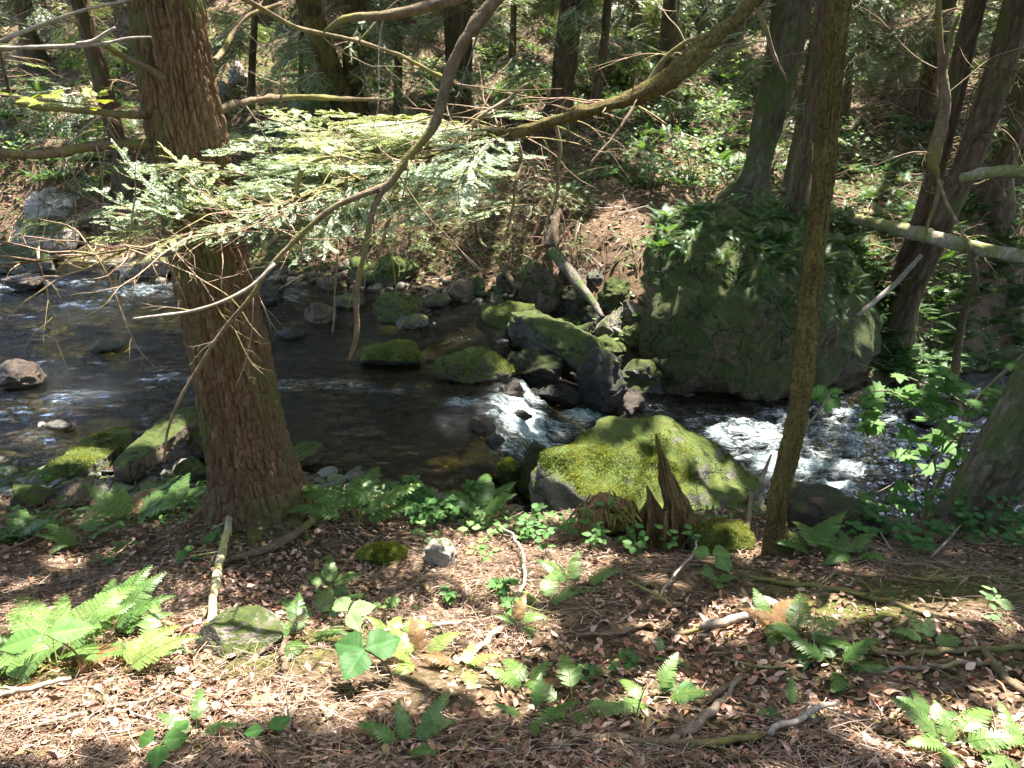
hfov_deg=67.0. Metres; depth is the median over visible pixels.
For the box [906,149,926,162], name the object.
fern
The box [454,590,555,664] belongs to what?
stick
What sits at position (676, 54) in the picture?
shrub
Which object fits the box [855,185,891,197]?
fern
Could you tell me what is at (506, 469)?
rock
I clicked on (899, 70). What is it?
hemlock sapling
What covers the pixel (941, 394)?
rock
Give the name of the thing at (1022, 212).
shrub
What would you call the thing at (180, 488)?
fern
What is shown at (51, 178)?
fern
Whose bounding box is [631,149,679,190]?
shrub
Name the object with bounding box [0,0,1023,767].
ground
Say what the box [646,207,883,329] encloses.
hanging fronds
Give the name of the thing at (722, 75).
fern
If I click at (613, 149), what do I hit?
shrub
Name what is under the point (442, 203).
hemlock sapling
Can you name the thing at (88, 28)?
hemlock tree
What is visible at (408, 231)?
hemlock sapling
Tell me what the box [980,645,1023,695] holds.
stick
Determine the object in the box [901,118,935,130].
fern
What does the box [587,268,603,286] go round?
rock
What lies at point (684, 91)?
fern
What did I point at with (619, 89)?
fern
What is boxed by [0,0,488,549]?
hemlock tree
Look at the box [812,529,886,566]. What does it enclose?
fern
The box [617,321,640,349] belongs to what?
rock
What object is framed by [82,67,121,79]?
fern
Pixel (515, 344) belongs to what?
rock
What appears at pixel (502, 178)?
brushwood
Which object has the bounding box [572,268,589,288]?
rock
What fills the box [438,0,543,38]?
hemlock sapling
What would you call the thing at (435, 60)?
shrub
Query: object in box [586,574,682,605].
stick
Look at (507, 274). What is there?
dead branch
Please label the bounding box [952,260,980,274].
fern
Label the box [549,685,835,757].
stick
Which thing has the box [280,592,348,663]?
leafy plant
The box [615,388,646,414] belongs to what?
rock
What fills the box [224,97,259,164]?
hemlock sapling
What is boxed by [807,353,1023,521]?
maple sapling
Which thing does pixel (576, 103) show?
fern
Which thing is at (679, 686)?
fern
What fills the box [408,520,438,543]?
leafy plant
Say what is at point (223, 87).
rock
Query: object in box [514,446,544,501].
rock
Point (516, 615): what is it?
fern
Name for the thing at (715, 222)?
fern
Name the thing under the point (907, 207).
fern
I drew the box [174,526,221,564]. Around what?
leafy plant
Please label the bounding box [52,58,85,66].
fern
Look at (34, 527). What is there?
fern
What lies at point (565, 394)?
rock
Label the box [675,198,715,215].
fern
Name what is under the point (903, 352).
fern
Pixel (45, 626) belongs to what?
fern
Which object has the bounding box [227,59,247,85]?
rock
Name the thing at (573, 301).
rock
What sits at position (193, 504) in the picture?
undergrowth
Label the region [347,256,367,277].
rock
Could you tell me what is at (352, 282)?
streambed stones
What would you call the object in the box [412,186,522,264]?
hemlock sapling
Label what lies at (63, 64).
fern
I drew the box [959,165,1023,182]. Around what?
broken limb
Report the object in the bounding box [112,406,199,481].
rock
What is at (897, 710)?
stick
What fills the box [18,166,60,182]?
fern
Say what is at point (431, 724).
fern
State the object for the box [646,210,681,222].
fern
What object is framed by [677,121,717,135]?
fern
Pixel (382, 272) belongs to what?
rock
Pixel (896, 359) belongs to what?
fern
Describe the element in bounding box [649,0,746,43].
hemlock tree
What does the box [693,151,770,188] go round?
shrub
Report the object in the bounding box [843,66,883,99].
shrub
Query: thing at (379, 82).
rock
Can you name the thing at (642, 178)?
fern
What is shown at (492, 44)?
fern
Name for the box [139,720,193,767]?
broadleaf plant
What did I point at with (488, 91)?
fern
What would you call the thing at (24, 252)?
rock
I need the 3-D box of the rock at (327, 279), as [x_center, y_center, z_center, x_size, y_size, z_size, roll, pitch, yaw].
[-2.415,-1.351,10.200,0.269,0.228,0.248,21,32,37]
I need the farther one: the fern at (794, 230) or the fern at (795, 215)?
the fern at (795, 215)
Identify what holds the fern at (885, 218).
on the ground
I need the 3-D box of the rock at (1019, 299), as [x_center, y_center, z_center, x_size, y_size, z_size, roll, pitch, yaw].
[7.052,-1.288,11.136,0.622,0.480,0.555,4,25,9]
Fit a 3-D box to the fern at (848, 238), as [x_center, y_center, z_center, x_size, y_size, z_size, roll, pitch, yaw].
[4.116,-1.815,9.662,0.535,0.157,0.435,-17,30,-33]
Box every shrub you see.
[0,102,59,130]
[0,131,43,164]
[65,173,115,202]
[219,95,245,117]
[245,92,290,119]
[422,51,444,73]
[473,40,502,70]
[503,60,548,93]
[539,180,601,213]
[545,28,613,46]
[589,127,645,163]
[602,104,663,132]
[625,0,650,25]
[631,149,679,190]
[646,34,684,56]
[648,85,706,129]
[664,131,728,179]
[676,27,732,66]
[682,81,752,135]
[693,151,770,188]
[709,57,762,95]
[723,187,787,209]
[746,137,790,169]
[805,196,870,229]
[838,124,884,159]
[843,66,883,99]
[878,1,932,33]
[1014,201,1023,230]
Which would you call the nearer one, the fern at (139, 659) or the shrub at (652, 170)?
the fern at (139, 659)
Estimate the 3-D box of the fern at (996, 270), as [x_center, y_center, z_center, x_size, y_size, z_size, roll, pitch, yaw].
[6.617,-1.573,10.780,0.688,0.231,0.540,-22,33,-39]
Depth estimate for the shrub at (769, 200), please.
10.42 m
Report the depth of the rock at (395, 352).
7.89 m
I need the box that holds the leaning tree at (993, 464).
[926,354,1023,533]
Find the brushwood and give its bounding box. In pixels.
[0,6,1009,274]
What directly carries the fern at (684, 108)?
on the ground
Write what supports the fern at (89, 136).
on the ground
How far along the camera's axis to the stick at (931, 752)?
1.96 m
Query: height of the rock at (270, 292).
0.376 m
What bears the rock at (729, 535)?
on the ground
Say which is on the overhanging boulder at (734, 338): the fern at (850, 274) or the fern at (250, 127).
the fern at (850, 274)
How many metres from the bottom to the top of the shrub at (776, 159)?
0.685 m
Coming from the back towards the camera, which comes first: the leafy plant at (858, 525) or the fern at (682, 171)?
the fern at (682, 171)
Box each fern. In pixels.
[0,107,16,120]
[0,507,66,546]
[0,585,137,675]
[0,638,56,697]
[1,76,50,88]
[11,142,41,149]
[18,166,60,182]
[27,172,67,183]
[33,501,128,554]
[39,162,84,180]
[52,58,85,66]
[53,59,78,69]
[72,475,195,526]
[75,152,111,160]
[78,170,109,183]
[79,130,106,143]
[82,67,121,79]
[90,565,175,635]
[94,123,134,138]
[99,602,193,668]
[117,624,200,679]
[128,472,206,512]
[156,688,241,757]
[243,124,262,132]
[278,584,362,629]
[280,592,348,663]
[287,466,423,528]
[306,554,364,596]
[356,691,455,764]
[363,615,433,649]
[388,614,463,675]
[420,643,500,688]
[422,87,437,97]
[438,474,515,516]
[476,88,510,99]
[482,39,504,48]
[484,658,572,689]
[492,673,580,733]
[493,96,535,106]
[494,84,528,99]
[494,593,546,639]
[506,60,531,67]
[507,573,576,615]
[524,654,615,730]
[527,88,549,95]
[535,550,621,597]
[573,93,590,105]
[580,165,625,177]
[584,88,625,96]
[598,652,711,718]
[604,77,632,85]
[606,85,624,91]
[610,67,636,79]
[610,523,648,551]
[611,106,640,114]
[619,123,657,138]
[620,170,673,183]
[625,110,642,120]
[628,124,659,135]
[631,134,667,150]
[633,228,678,247]
[638,234,671,249]
[640,214,688,232]
[645,202,688,217]
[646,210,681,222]
[647,219,688,238]
[654,636,686,666]
[664,99,702,113]
[665,164,704,174]
[672,112,715,124]
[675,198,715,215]
[675,221,714,240]
[676,198,709,209]
[676,209,711,223]
[677,87,701,93]
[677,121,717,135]
[679,88,709,97]
[679,237,698,270]
[686,98,714,110]
[689,135,738,149]
[689,197,715,210]
[691,213,726,228]
[697,144,741,159]
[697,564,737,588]
[702,68,732,80]
[702,209,729,220]
[704,115,747,124]
[705,80,729,89]
[705,107,735,115]
[705,198,736,206]
[705,241,735,271]
[710,68,738,81]
[710,131,748,148]
[711,152,743,170]
[716,216,747,229]
[729,209,775,223]
[731,219,783,232]
[736,205,770,213]
[737,226,766,239]
[740,588,809,649]
[741,206,793,220]
[742,260,781,288]
[742,592,850,672]
[744,236,786,249]
[746,203,781,217]
[746,226,783,243]
[750,196,790,211]
[750,201,790,214]
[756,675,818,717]
[758,228,804,243]
[760,238,803,255]
[763,218,802,234]
[763,222,802,238]
[766,209,802,218]
[766,235,804,247]
[766,246,791,263]
[771,221,805,238]
[772,510,863,554]
[776,158,786,171]
[779,252,803,265]
[780,212,806,219]
[780,631,888,697]
[782,218,805,230]
[789,213,806,223]
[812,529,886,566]
[824,250,848,264]
[825,241,843,258]
[825,249,853,261]
[828,232,855,244]
[833,263,877,285]
[835,230,862,242]
[836,160,872,173]
[837,201,865,212]
[839,280,871,294]
[840,279,872,289]
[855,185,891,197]
[862,211,910,222]
[864,149,912,166]
[867,257,888,272]
[868,161,906,172]
[874,280,901,297]
[876,108,926,125]
[876,349,927,374]
[878,306,912,319]
[878,345,920,361]
[879,344,922,360]
[881,329,924,345]
[881,338,899,343]
[882,196,916,211]
[884,358,927,372]
[889,159,922,173]
[889,344,920,352]
[890,605,961,646]
[891,697,1023,767]
[896,688,955,718]
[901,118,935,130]
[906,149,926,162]
[907,343,964,363]
[907,357,938,369]
[919,302,940,314]
[919,307,958,328]
[927,294,956,304]
[927,301,953,308]
[929,288,958,302]
[938,249,955,265]
[939,322,977,337]
[939,349,964,360]
[940,278,974,295]
[941,322,978,331]
[942,270,984,285]
[949,271,986,288]
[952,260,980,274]
[957,289,988,300]
[962,203,992,211]
[964,281,1013,297]
[971,234,1002,241]
[971,351,1012,365]
[975,344,1016,366]
[978,264,1014,280]
[979,332,1022,354]
[987,266,1016,280]
[987,702,1023,767]
[994,240,1023,246]
[994,260,1023,266]
[996,232,1023,242]
[1003,340,1023,357]
[1014,333,1023,344]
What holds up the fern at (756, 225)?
on the overhanging boulder at (734, 338)
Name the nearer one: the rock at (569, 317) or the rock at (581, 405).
the rock at (581, 405)
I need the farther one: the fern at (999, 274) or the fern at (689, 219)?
the fern at (999, 274)
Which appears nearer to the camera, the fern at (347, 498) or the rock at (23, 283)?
the fern at (347, 498)
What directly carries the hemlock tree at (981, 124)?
on the ground
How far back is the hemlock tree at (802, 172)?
9.06 m
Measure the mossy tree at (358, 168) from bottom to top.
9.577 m
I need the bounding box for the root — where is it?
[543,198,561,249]
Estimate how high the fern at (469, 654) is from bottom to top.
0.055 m
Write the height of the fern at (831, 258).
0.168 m
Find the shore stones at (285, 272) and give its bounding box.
[92,245,693,396]
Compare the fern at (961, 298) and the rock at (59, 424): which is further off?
the fern at (961, 298)
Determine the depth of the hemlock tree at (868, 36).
16.05 m
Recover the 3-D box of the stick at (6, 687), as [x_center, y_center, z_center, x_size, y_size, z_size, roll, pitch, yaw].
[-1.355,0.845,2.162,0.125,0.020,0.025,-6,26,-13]
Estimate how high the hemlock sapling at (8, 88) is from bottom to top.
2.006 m
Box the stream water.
[0,261,1023,521]
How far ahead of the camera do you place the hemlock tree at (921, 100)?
12.78 m
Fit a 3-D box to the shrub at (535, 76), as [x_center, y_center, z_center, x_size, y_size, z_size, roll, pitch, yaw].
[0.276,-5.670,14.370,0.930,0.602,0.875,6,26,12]
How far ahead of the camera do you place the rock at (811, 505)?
4.05 m
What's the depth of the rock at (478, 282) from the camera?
10.02 m
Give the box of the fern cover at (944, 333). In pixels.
[0,7,1023,382]
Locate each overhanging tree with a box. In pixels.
[0,0,150,110]
[133,0,1023,462]
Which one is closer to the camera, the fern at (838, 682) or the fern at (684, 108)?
the fern at (838, 682)
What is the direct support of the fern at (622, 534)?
on the ground
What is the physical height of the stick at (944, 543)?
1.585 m
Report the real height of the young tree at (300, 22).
6.742 m
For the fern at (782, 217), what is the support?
on the overhanging boulder at (734, 338)
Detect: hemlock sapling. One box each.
[0,0,116,43]
[0,10,81,115]
[131,202,162,237]
[206,0,249,18]
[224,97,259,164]
[237,147,302,212]
[260,203,336,273]
[328,154,401,225]
[345,198,400,249]
[350,188,458,261]
[376,0,475,32]
[391,118,462,176]
[411,159,484,229]
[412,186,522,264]
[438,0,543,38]
[454,161,538,239]
[468,218,541,272]
[476,160,587,219]
[536,187,589,229]
[560,230,598,267]
[588,0,649,17]
[811,0,931,54]
[856,24,976,96]
[958,0,1002,60]
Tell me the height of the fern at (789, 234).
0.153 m
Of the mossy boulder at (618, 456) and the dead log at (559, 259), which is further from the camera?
the dead log at (559, 259)
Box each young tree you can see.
[208,0,290,109]
[257,9,305,119]
[324,0,468,130]
[485,0,557,58]
[550,0,675,133]
[583,0,700,79]
[799,0,921,122]
[973,39,1023,92]
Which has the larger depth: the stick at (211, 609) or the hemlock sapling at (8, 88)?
the hemlock sapling at (8, 88)
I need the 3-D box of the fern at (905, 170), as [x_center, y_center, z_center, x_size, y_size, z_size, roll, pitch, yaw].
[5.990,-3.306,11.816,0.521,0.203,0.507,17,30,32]
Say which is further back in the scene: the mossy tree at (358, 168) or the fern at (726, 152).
the fern at (726, 152)
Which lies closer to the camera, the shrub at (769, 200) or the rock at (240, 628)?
the rock at (240, 628)
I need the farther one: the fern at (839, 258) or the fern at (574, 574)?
the fern at (839, 258)
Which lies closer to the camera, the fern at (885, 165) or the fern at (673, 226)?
the fern at (673, 226)
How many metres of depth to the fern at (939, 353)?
9.80 m
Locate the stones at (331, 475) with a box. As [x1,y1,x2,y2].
[0,456,364,500]
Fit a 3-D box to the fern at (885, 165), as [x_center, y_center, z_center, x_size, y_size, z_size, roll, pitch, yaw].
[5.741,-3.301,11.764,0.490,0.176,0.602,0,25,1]
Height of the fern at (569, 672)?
0.066 m
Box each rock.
[0,245,54,273]
[0,273,45,290]
[0,358,46,388]
[9,482,55,506]
[11,218,80,260]
[23,187,76,220]
[36,426,132,482]
[45,476,94,507]
[46,419,72,430]
[89,338,125,351]
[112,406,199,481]
[117,254,170,277]
[173,456,205,481]
[186,426,203,458]
[195,605,284,658]
[217,82,231,96]
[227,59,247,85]
[256,279,283,305]
[273,326,304,339]
[293,441,322,466]
[304,302,337,323]
[316,272,337,289]
[333,292,365,307]
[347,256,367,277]
[354,540,407,565]
[356,339,421,365]
[361,256,419,285]
[372,292,422,322]
[373,77,385,87]
[396,313,427,329]
[421,538,457,566]
[425,292,450,306]
[428,346,514,382]
[442,279,473,301]
[468,415,495,432]
[472,276,485,294]
[480,300,534,331]
[484,434,504,448]
[489,292,504,305]
[496,272,515,291]
[496,456,518,485]
[504,380,524,396]
[507,308,620,373]
[507,347,563,385]
[511,341,519,347]
[513,409,531,420]
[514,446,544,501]
[516,259,565,317]
[526,440,545,451]
[531,381,581,407]
[554,286,596,318]
[556,314,581,325]
[558,261,576,283]
[562,371,576,381]
[567,403,588,408]
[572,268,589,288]
[575,347,627,412]
[577,322,594,334]
[582,307,603,327]
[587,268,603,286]
[594,306,625,336]
[597,276,630,310]
[597,334,631,356]
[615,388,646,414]
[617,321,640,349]
[618,354,642,368]
[622,359,665,393]
[623,299,645,321]
[641,308,647,319]
[651,349,707,394]
[685,518,755,558]
[759,596,778,607]
[764,480,890,539]
[907,409,934,425]
[919,379,952,397]
[1005,279,1023,308]
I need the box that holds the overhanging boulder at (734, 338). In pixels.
[639,203,881,400]
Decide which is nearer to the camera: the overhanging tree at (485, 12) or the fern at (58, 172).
the overhanging tree at (485, 12)
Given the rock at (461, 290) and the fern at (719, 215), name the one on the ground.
the rock at (461, 290)
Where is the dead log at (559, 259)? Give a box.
[548,247,604,318]
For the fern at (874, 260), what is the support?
on the ground
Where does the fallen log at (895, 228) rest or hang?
on the ground
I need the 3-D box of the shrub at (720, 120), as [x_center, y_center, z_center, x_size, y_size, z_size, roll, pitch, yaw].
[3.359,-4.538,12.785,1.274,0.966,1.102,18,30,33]
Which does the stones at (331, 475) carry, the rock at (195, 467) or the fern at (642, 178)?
the rock at (195, 467)
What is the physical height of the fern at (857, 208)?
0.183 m
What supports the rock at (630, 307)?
on the rock at (606, 324)
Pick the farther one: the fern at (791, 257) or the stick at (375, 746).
the fern at (791, 257)
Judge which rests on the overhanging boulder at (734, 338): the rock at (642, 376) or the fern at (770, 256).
the fern at (770, 256)
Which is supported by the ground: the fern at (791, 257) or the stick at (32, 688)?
the stick at (32, 688)
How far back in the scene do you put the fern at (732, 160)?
11.82 m
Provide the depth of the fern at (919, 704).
2.10 m
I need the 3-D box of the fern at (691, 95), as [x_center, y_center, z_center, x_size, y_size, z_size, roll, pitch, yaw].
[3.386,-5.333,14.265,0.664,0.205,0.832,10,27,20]
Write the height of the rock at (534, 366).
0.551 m
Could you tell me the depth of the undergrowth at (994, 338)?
12.26 m
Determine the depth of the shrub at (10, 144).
12.26 m
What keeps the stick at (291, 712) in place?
on the ground
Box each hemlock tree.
[0,0,98,69]
[0,0,149,205]
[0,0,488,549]
[258,0,285,26]
[392,0,543,139]
[481,0,650,141]
[600,0,736,110]
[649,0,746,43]
[678,0,884,209]
[754,0,840,217]
[809,0,908,42]
[843,0,1023,308]
[855,0,1023,357]
[870,0,1000,122]
[957,6,1023,230]
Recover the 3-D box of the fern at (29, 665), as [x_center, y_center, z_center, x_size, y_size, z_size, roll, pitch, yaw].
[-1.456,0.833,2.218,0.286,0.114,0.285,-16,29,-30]
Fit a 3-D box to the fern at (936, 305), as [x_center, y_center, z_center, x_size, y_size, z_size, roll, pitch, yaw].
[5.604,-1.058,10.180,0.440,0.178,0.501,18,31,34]
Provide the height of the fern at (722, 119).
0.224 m
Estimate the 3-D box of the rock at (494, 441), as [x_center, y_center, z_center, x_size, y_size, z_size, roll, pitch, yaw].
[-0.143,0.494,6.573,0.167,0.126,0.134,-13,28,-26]
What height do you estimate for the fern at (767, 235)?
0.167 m
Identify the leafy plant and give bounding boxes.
[0,503,109,546]
[90,539,140,567]
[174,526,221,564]
[314,589,363,606]
[352,474,462,528]
[373,595,423,612]
[396,479,483,528]
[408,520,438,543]
[439,576,526,614]
[458,508,528,541]
[466,538,499,562]
[516,503,604,557]
[560,494,645,559]
[573,647,641,683]
[576,510,648,538]
[616,519,701,554]
[839,514,933,554]
[851,488,1023,557]
[920,488,1023,556]
[979,585,1014,629]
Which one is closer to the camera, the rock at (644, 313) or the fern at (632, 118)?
the rock at (644, 313)
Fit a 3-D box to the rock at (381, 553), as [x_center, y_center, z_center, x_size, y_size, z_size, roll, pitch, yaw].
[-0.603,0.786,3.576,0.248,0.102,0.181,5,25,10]
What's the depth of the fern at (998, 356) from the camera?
10.19 m
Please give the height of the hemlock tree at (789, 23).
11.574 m
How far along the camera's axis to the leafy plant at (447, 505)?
4.24 m
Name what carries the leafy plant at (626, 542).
on the ground
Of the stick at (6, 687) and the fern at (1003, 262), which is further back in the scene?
the fern at (1003, 262)
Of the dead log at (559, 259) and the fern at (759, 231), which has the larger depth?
the dead log at (559, 259)
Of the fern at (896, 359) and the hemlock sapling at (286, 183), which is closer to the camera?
the fern at (896, 359)
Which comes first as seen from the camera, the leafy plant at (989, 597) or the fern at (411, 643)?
the fern at (411, 643)
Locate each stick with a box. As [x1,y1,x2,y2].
[0,508,64,554]
[0,677,71,697]
[2,680,49,689]
[15,669,169,731]
[70,573,194,607]
[190,515,232,642]
[205,514,319,567]
[266,675,307,748]
[278,636,288,672]
[359,732,511,757]
[384,621,461,631]
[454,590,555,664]
[484,523,526,606]
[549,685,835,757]
[576,622,702,645]
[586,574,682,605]
[660,540,698,595]
[667,677,737,739]
[695,674,751,705]
[700,597,760,630]
[724,575,881,679]
[734,454,771,530]
[746,555,1001,624]
[767,690,838,736]
[849,683,921,739]
[853,490,891,549]
[856,626,1023,664]
[866,630,1001,681]
[889,690,1023,757]
[895,567,1000,583]
[930,525,961,557]
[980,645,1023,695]
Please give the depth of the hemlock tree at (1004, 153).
10.91 m
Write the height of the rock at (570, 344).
0.602 m
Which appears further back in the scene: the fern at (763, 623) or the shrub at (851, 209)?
the shrub at (851, 209)
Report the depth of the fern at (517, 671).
2.35 m
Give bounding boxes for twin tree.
[252,0,388,153]
[300,0,441,150]
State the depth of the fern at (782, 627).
2.56 m
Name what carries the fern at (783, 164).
on the ground
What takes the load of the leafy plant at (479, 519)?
on the ground
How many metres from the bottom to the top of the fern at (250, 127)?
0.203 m
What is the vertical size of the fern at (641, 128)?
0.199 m
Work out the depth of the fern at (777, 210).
9.42 m
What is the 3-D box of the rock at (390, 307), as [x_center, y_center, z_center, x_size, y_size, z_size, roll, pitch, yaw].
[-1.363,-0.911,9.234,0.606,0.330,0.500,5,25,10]
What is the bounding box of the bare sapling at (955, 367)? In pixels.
[950,242,978,382]
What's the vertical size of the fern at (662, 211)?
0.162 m
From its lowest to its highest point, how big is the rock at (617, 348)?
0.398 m
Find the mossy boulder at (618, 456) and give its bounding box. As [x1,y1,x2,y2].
[529,414,765,516]
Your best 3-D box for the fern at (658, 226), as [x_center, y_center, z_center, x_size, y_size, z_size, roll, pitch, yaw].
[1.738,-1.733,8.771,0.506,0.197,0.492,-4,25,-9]
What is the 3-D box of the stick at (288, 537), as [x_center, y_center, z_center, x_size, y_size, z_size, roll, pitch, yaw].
[-1.133,0.725,3.595,0.147,0.123,0.597,14,29,28]
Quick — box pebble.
[38,422,46,427]
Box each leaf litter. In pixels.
[0,0,1023,377]
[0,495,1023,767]
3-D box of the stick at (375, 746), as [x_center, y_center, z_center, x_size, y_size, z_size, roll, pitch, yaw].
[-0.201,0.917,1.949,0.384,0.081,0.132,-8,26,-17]
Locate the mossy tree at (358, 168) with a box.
[0,0,852,556]
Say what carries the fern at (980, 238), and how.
on the ground
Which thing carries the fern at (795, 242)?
on the overhanging boulder at (734, 338)
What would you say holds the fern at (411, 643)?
on the ground
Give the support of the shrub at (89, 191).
on the ground
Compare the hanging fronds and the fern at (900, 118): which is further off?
the fern at (900, 118)
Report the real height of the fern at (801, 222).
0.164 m
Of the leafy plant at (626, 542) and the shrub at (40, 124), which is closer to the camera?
the leafy plant at (626, 542)
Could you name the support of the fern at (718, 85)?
on the ground
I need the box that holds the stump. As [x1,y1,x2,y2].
[633,433,702,555]
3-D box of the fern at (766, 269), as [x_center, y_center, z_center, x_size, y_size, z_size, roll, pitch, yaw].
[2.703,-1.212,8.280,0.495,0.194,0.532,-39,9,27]
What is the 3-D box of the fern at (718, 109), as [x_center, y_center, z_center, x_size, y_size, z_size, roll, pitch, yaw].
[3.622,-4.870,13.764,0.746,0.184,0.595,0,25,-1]
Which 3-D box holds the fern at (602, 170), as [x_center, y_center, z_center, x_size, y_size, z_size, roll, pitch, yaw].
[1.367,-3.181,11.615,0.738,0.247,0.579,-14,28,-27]
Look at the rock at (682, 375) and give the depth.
8.35 m
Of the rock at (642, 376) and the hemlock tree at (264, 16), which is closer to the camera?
the rock at (642, 376)
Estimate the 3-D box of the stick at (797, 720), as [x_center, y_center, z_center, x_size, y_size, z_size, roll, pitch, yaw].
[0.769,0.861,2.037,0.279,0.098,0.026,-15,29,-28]
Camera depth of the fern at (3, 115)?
13.21 m
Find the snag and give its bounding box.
[779,31,812,203]
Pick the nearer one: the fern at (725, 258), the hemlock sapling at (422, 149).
the fern at (725, 258)
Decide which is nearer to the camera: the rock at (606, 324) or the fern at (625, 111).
the rock at (606, 324)
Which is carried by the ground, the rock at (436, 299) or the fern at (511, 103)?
the fern at (511, 103)
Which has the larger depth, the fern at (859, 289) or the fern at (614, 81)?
the fern at (614, 81)
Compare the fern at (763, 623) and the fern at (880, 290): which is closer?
the fern at (763, 623)
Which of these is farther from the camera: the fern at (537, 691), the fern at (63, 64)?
the fern at (63, 64)
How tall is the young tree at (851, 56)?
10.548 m
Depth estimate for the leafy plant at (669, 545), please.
3.78 m
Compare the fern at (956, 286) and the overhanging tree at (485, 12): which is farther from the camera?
the fern at (956, 286)
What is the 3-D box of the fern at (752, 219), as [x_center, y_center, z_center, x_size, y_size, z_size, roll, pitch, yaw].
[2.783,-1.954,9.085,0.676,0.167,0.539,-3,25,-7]
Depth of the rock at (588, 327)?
9.49 m
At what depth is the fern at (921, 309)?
9.95 m
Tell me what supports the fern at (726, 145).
on the ground
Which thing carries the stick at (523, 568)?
on the ground
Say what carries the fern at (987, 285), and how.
on the ground
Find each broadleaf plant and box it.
[0,617,96,673]
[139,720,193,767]
[244,715,308,752]
[332,596,375,631]
[335,628,400,682]
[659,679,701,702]
[692,545,731,572]
[990,597,1015,610]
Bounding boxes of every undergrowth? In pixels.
[0,0,1023,386]
[0,468,1022,536]
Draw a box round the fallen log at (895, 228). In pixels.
[844,213,1023,263]
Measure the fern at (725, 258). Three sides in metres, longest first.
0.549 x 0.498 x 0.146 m
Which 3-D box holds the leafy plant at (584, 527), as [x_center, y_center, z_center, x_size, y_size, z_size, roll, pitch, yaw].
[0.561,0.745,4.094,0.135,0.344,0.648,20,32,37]
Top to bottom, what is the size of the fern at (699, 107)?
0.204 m
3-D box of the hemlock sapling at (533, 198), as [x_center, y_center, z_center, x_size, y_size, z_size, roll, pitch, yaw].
[0.377,-2.594,10.745,1.390,1.036,1.495,-21,32,-38]
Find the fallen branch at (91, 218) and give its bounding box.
[77,212,137,225]
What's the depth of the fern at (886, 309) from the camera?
9.59 m
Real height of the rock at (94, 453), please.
0.359 m
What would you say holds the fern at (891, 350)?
on the ground
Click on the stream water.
(392, 423)
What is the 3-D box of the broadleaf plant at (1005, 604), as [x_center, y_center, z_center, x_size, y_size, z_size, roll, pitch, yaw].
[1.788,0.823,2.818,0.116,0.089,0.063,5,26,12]
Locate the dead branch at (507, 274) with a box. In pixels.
[494,254,518,290]
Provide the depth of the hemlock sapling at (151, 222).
11.27 m
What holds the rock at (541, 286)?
on the ground
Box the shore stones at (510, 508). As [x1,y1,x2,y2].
[345,472,523,514]
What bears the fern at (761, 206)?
on the overhanging boulder at (734, 338)
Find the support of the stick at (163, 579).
on the ground
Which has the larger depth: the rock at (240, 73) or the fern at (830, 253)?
the rock at (240, 73)
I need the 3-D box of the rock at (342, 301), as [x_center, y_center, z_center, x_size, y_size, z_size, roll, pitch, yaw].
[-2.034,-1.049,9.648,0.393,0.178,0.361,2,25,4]
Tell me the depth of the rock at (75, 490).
4.59 m
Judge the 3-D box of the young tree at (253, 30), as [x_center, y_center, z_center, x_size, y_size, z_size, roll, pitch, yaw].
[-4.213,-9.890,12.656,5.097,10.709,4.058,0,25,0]
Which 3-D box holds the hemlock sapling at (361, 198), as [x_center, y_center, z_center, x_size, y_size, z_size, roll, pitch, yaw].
[-2.167,-2.769,11.106,1.463,1.090,1.574,15,29,29]
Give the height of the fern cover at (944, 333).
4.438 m
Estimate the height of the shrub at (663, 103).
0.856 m
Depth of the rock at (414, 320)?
8.93 m
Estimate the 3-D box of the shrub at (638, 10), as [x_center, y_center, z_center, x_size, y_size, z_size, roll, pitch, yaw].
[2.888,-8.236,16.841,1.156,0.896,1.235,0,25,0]
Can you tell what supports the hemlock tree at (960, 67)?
on the ground
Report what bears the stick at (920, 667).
on the ground
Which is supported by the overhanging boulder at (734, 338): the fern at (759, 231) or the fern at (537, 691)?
the fern at (759, 231)
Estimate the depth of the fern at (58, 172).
12.09 m
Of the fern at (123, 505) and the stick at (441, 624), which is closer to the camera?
the stick at (441, 624)
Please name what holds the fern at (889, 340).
on the ground
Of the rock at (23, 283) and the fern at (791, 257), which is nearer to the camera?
the fern at (791, 257)
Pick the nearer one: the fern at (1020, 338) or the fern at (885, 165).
the fern at (1020, 338)
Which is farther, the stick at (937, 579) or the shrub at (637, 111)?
the shrub at (637, 111)
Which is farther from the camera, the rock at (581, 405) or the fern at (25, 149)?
the fern at (25, 149)
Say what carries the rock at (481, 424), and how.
in the stream water
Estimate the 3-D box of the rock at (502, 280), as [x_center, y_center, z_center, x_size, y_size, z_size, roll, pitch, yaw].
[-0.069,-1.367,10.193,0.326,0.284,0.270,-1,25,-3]
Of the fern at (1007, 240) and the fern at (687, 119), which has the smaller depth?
the fern at (1007, 240)
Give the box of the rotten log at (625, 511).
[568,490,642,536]
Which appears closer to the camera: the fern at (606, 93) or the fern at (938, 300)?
the fern at (938, 300)
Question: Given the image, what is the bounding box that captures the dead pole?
[855,254,922,317]
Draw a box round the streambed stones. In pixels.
[0,260,919,469]
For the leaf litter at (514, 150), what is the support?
on the ground
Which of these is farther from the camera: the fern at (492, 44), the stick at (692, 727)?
the fern at (492, 44)
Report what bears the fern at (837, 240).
on the overhanging boulder at (734, 338)
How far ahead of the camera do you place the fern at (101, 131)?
13.03 m
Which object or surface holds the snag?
on the ground
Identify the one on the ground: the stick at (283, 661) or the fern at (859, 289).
the stick at (283, 661)

